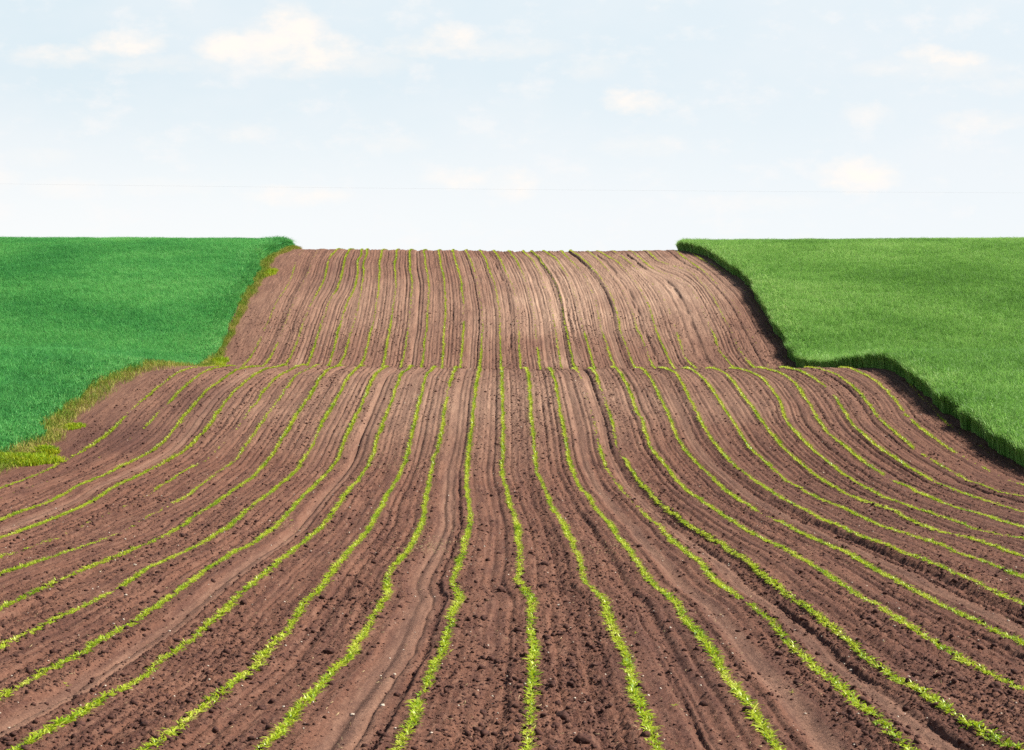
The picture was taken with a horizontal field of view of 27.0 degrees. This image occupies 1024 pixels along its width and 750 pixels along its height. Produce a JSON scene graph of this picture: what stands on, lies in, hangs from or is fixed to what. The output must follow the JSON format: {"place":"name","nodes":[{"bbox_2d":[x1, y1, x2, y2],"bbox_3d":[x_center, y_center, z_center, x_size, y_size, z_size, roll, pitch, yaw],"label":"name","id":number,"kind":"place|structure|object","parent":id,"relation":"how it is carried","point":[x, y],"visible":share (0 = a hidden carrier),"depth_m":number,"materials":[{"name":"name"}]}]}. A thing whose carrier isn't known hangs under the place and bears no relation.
{"place":"outdoors","nodes":[
{"label":"outdoors","id":0,"kind":"place"},
{"bbox_2d":[0,235,303,474],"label":"wheat field","id":1,"kind":"structure","parent":0,"point":[77,312],"depth_m":87.78,"materials":[{"name":"green plant"}]},
{"bbox_2d":[0,249,1023,749],"bbox_3d":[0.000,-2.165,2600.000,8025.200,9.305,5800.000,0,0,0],"label":"ground","id":2,"kind":"structure","parent":0,"point":[678,285],"depth_m":34.13,"materials":[{"name":"soil"}]},
{"bbox_2d":[0,451,67,466],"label":"weed clump","id":3,"kind":"object","parent":2,"relation":"on","point":[41,459],"visible":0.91,"depth_m":46.88,"materials":[{"name":"green plant"}]},
{"bbox_2d":[30,443,59,454],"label":"weed clump","id":4,"kind":"object","parent":2,"relation":"on","point":[49,448],"visible":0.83,"depth_m":48.39,"materials":[{"name":"green plant"}]},
{"bbox_2d":[58,422,85,430],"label":"weed clump","id":5,"kind":"object","parent":2,"relation":"on","point":[73,426],"visible":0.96,"depth_m":52.34,"materials":[{"name":"green plant"}]},
{"bbox_2d":[0,265,295,488],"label":"crop row","id":6,"kind":"object","parent":2,"relation":"on","point":[103,436],"visible":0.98,"depth_m":52.58,"materials":[{"name":"green plant"}]},
{"bbox_2d":[13,248,322,492],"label":"crop row","id":7,"kind":"object","parent":2,"relation":"on","point":[185,385],"visible":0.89,"depth_m":61.75,"materials":[{"name":"green plant"}]},
{"bbox_2d":[0,248,341,520],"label":"crop row","id":8,"kind":"object","parent":2,"relation":"on","point":[125,463],"visible":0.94,"depth_m":50.08,"materials":[{"name":"green plant"}]},
{"bbox_2d":[0,248,355,538],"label":"crop row","id":9,"kind":"object","parent":2,"relation":"on","point":[208,425],"visible":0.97,"depth_m":48.46,"materials":[{"name":"green plant"}]},
{"bbox_2d":[0,248,362,557],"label":"crop row","id":10,"kind":"object","parent":2,"relation":"on","point":[300,364],"visible":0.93,"depth_m":62.18,"materials":[{"name":"green plant"}]},
{"bbox_2d":[0,248,368,575],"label":"crop row","id":11,"kind":"object","parent":2,"relation":"on","point":[10,569],"visible":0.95,"depth_m":44.13,"materials":[{"name":"green plant"}]},
{"bbox_2d":[0,248,387,610],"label":"crop row","id":12,"kind":"object","parent":2,"relation":"on","point":[51,582],"visible":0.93,"depth_m":38.92,"materials":[{"name":"green plant"}]},
{"bbox_2d":[0,248,397,649],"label":"crop row","id":13,"kind":"object","parent":2,"relation":"on","point":[142,571],"visible":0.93,"depth_m":33.05,"materials":[{"name":"green plant"}]},
{"bbox_2d":[0,248,413,700],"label":"crop row","id":14,"kind":"object","parent":2,"relation":"on","point":[146,612],"visible":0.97,"depth_m":25.70,"materials":[{"name":"green plant"}]},
{"bbox_2d":[5,249,429,749],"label":"crop row","id":15,"kind":"object","parent":2,"relation":"on","point":[86,709],"visible":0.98,"depth_m":20.99,"materials":[{"name":"green plant"}]},
{"bbox_2d":[208,355,229,365],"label":"weed clump","id":16,"kind":"object","parent":2,"relation":"on","point":[221,360],"visible":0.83,"depth_m":79.27,"materials":[{"name":"green plant"}]},
{"bbox_2d":[255,704,267,709],"bbox_3d":[-1.693,2.268,14.466,0.081,0.068,0.098,0,0,43],"label":"earth clod","id":17,"kind":"object","parent":2,"relation":"on","point":[261,707],"visible":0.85,"depth_m":14.44,"materials":[{"name":"soil"}]},
{"bbox_2d":[262,267,277,277],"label":"weed clump","id":18,"kind":"object","parent":2,"relation":"on","point":[270,272],"visible":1,"depth_m":99.54,"materials":[{"name":"green plant"}]},
{"bbox_2d":[130,249,447,749],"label":"crop row","id":19,"kind":"object","parent":2,"relation":"on","point":[259,657],"visible":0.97,"depth_m":21.66,"materials":[{"name":"green plant"}]},
{"bbox_2d":[322,647,335,654],"bbox_3d":[-1.544,2.336,18.015,0.106,0.072,0.081,0,0,-23],"label":"earth clod","id":20,"kind":"object","parent":2,"relation":"on","point":[330,650],"visible":1,"depth_m":17.99,"materials":[{"name":"soil"}]},
{"bbox_2d":[252,249,465,749],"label":"crop row","id":21,"kind":"object","parent":2,"relation":"on","point":[350,655],"visible":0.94,"depth_m":20.09,"materials":[{"name":"green plant"}]},
{"bbox_2d":[389,249,483,749],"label":"crop row","id":22,"kind":"object","parent":2,"relation":"on","point":[417,704],"visible":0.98,"depth_m":21.78,"materials":[{"name":"green plant"}]},
{"bbox_2d":[496,587,506,592],"bbox_3d":[-0.119,2.372,23.479,0.087,0.077,0.120,0,0,-39],"label":"earth clod","id":23,"kind":"object","parent":2,"relation":"on","point":[500,589],"visible":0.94,"depth_m":23.45,"materials":[{"name":"soil"}]},
{"bbox_2d":[4,391,1014,749],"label":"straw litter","id":24,"kind":"object","parent":2,"relation":"on","point":[434,677],"visible":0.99,"depth_m":20.41,"materials":[{"name":"beige plant"}]},
{"bbox_2d":[479,249,542,749],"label":"crop row","id":25,"kind":"object","parent":2,"relation":"on","point":[536,651],"visible":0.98,"depth_m":22.40,"materials":[{"name":"green plant"}]},
{"bbox_2d":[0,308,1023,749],"bbox_3d":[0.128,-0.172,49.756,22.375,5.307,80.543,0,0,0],"label":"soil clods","id":26,"kind":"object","parent":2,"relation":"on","point":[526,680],"visible":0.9,"depth_m":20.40,"materials":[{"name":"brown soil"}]},
{"bbox_2d":[0,286,1023,749],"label":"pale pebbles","id":27,"kind":"object","parent":2,"relation":"on","point":[508,574],"visible":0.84,"depth_m":20.75,"materials":[{"name":"stone"}]},
{"bbox_2d":[540,561,548,565],"bbox_3d":[0.399,2.383,26.719,0.145,0.100,0.126,0,0,0],"label":"earth clod","id":28,"kind":"object","parent":2,"relation":"on","point":[544,563],"visible":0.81,"depth_m":26.68,"materials":[{"name":"soil"}]},
{"bbox_2d":[556,710,570,719],"bbox_3d":[0.341,2.272,14.168,0.102,0.088,0.138,0,0,-26],"label":"earth clod","id":29,"kind":"object","parent":2,"relation":"on","point":[563,715],"visible":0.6,"depth_m":14.13,"materials":[{"name":"soil"}]},
{"bbox_2d":[493,250,663,749],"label":"crop row","id":30,"kind":"object","parent":2,"relation":"on","point":[635,696],"visible":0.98,"depth_m":20.12,"materials":[{"name":"green plant"}]},
{"bbox_2d":[574,733,591,743],"bbox_3d":[0.433,2.237,13.073,0.129,0.081,0.097,0,0,28],"label":"earth clod","id":31,"kind":"object","parent":2,"relation":"on","point":[583,738],"visible":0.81,"depth_m":13.04,"materials":[{"name":"soil"}]},
{"bbox_2d":[507,250,787,749],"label":"crop row","id":32,"kind":"object","parent":2,"relation":"on","point":[737,691],"visible":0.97,"depth_m":19.68,"materials":[{"name":"green plant"}]},
{"bbox_2d":[522,250,920,749],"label":"crop row","id":33,"kind":"object","parent":2,"relation":"on","point":[853,699],"visible":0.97,"depth_m":18.57,"materials":[{"name":"green plant"}]},
{"bbox_2d":[530,250,1023,749],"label":"crop row","id":34,"kind":"object","parent":2,"relation":"on","point":[944,705],"visible":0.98,"depth_m":20.12,"materials":[{"name":"green plant"}]},
{"bbox_2d":[542,250,1023,689],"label":"crop row","id":35,"kind":"object","parent":2,"relation":"on","point":[899,619],"visible":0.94,"depth_m":26.55,"materials":[{"name":"green plant"}]},
{"bbox_2d":[560,250,1023,645],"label":"crop row","id":36,"kind":"object","parent":2,"relation":"on","point":[923,594],"visible":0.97,"depth_m":29.32,"materials":[{"name":"green plant"}]},
{"bbox_2d":[569,249,1023,605],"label":"crop row","id":37,"kind":"object","parent":2,"relation":"on","point":[945,567],"visible":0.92,"depth_m":36.18,"materials":[{"name":"green plant"}]},
{"bbox_2d":[587,250,1023,577],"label":"crop row","id":38,"kind":"object","parent":2,"relation":"on","point":[1010,571],"visible":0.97,"depth_m":39.52,"materials":[{"name":"green plant"}]},
{"bbox_2d":[596,250,1023,557],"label":"crop row","id":39,"kind":"object","parent":2,"relation":"on","point":[823,480],"visible":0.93,"depth_m":45.10,"materials":[{"name":"green plant"}]},
{"bbox_2d":[611,250,1023,539],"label":"crop row","id":40,"kind":"object","parent":2,"relation":"on","point":[815,450],"visible":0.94,"depth_m":48.09,"materials":[{"name":"green plant"}]},
{"bbox_2d":[628,250,1023,526],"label":"crop row","id":41,"kind":"object","parent":2,"relation":"on","point":[858,456],"visible":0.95,"depth_m":48.68,"materials":[{"name":"green plant"}]},
{"bbox_2d":[644,250,1021,511],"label":"crop row","id":42,"kind":"object","parent":2,"relation":"on","point":[864,434],"visible":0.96,"depth_m":51.11,"materials":[{"name":"green plant"}]},
{"bbox_2d":[675,236,1023,466],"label":"wheat field","id":43,"kind":"structure","parent":2,"relation":"on","point":[939,321],"depth_m":87.59,"materials":[{"name":"green plant"}]},
{"bbox_2d":[675,250,1023,496],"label":"crop row","id":44,"kind":"object","parent":2,"relation":"on","point":[885,423],"visible":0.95,"depth_m":52.59,"materials":[{"name":"green plant"}]},
{"bbox_2d":[693,254,1023,484],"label":"crop row","id":45,"kind":"object","parent":2,"relation":"on","point":[912,420],"visible":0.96,"depth_m":56.14,"materials":[{"name":"green plant"}]},
{"bbox_2d":[905,677,914,682],"bbox_3d":[2.976,2.289,15.953,0.087,0.063,0.099,0,0,0],"label":"earth clod","id":46,"kind":"object","parent":2,"relation":"on","point":[908,679],"visible":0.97,"depth_m":15.93,"materials":[{"name":"soil"}]},
{"bbox_2d":[988,682,1000,688],"bbox_3d":[3.541,2.286,15.647,0.103,0.075,0.093,0,0,0],"label":"earth clod","id":47,"kind":"object","parent":2,"relation":"on","point":[997,685],"visible":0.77,"depth_m":15.62,"materials":[{"name":"soil"}]},
{"bbox_2d":[0,0,1023,251],"label":"sky","id":48,"kind":"structure","parent":0,"point":[866,113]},
{"bbox_2d":[910,384,959,433],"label":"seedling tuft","id":49,"kind":"object","parent":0,"point":[942,419],"visible":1,"depth_m":54.29,"materials":[{"name":"green plant"}]}
]}

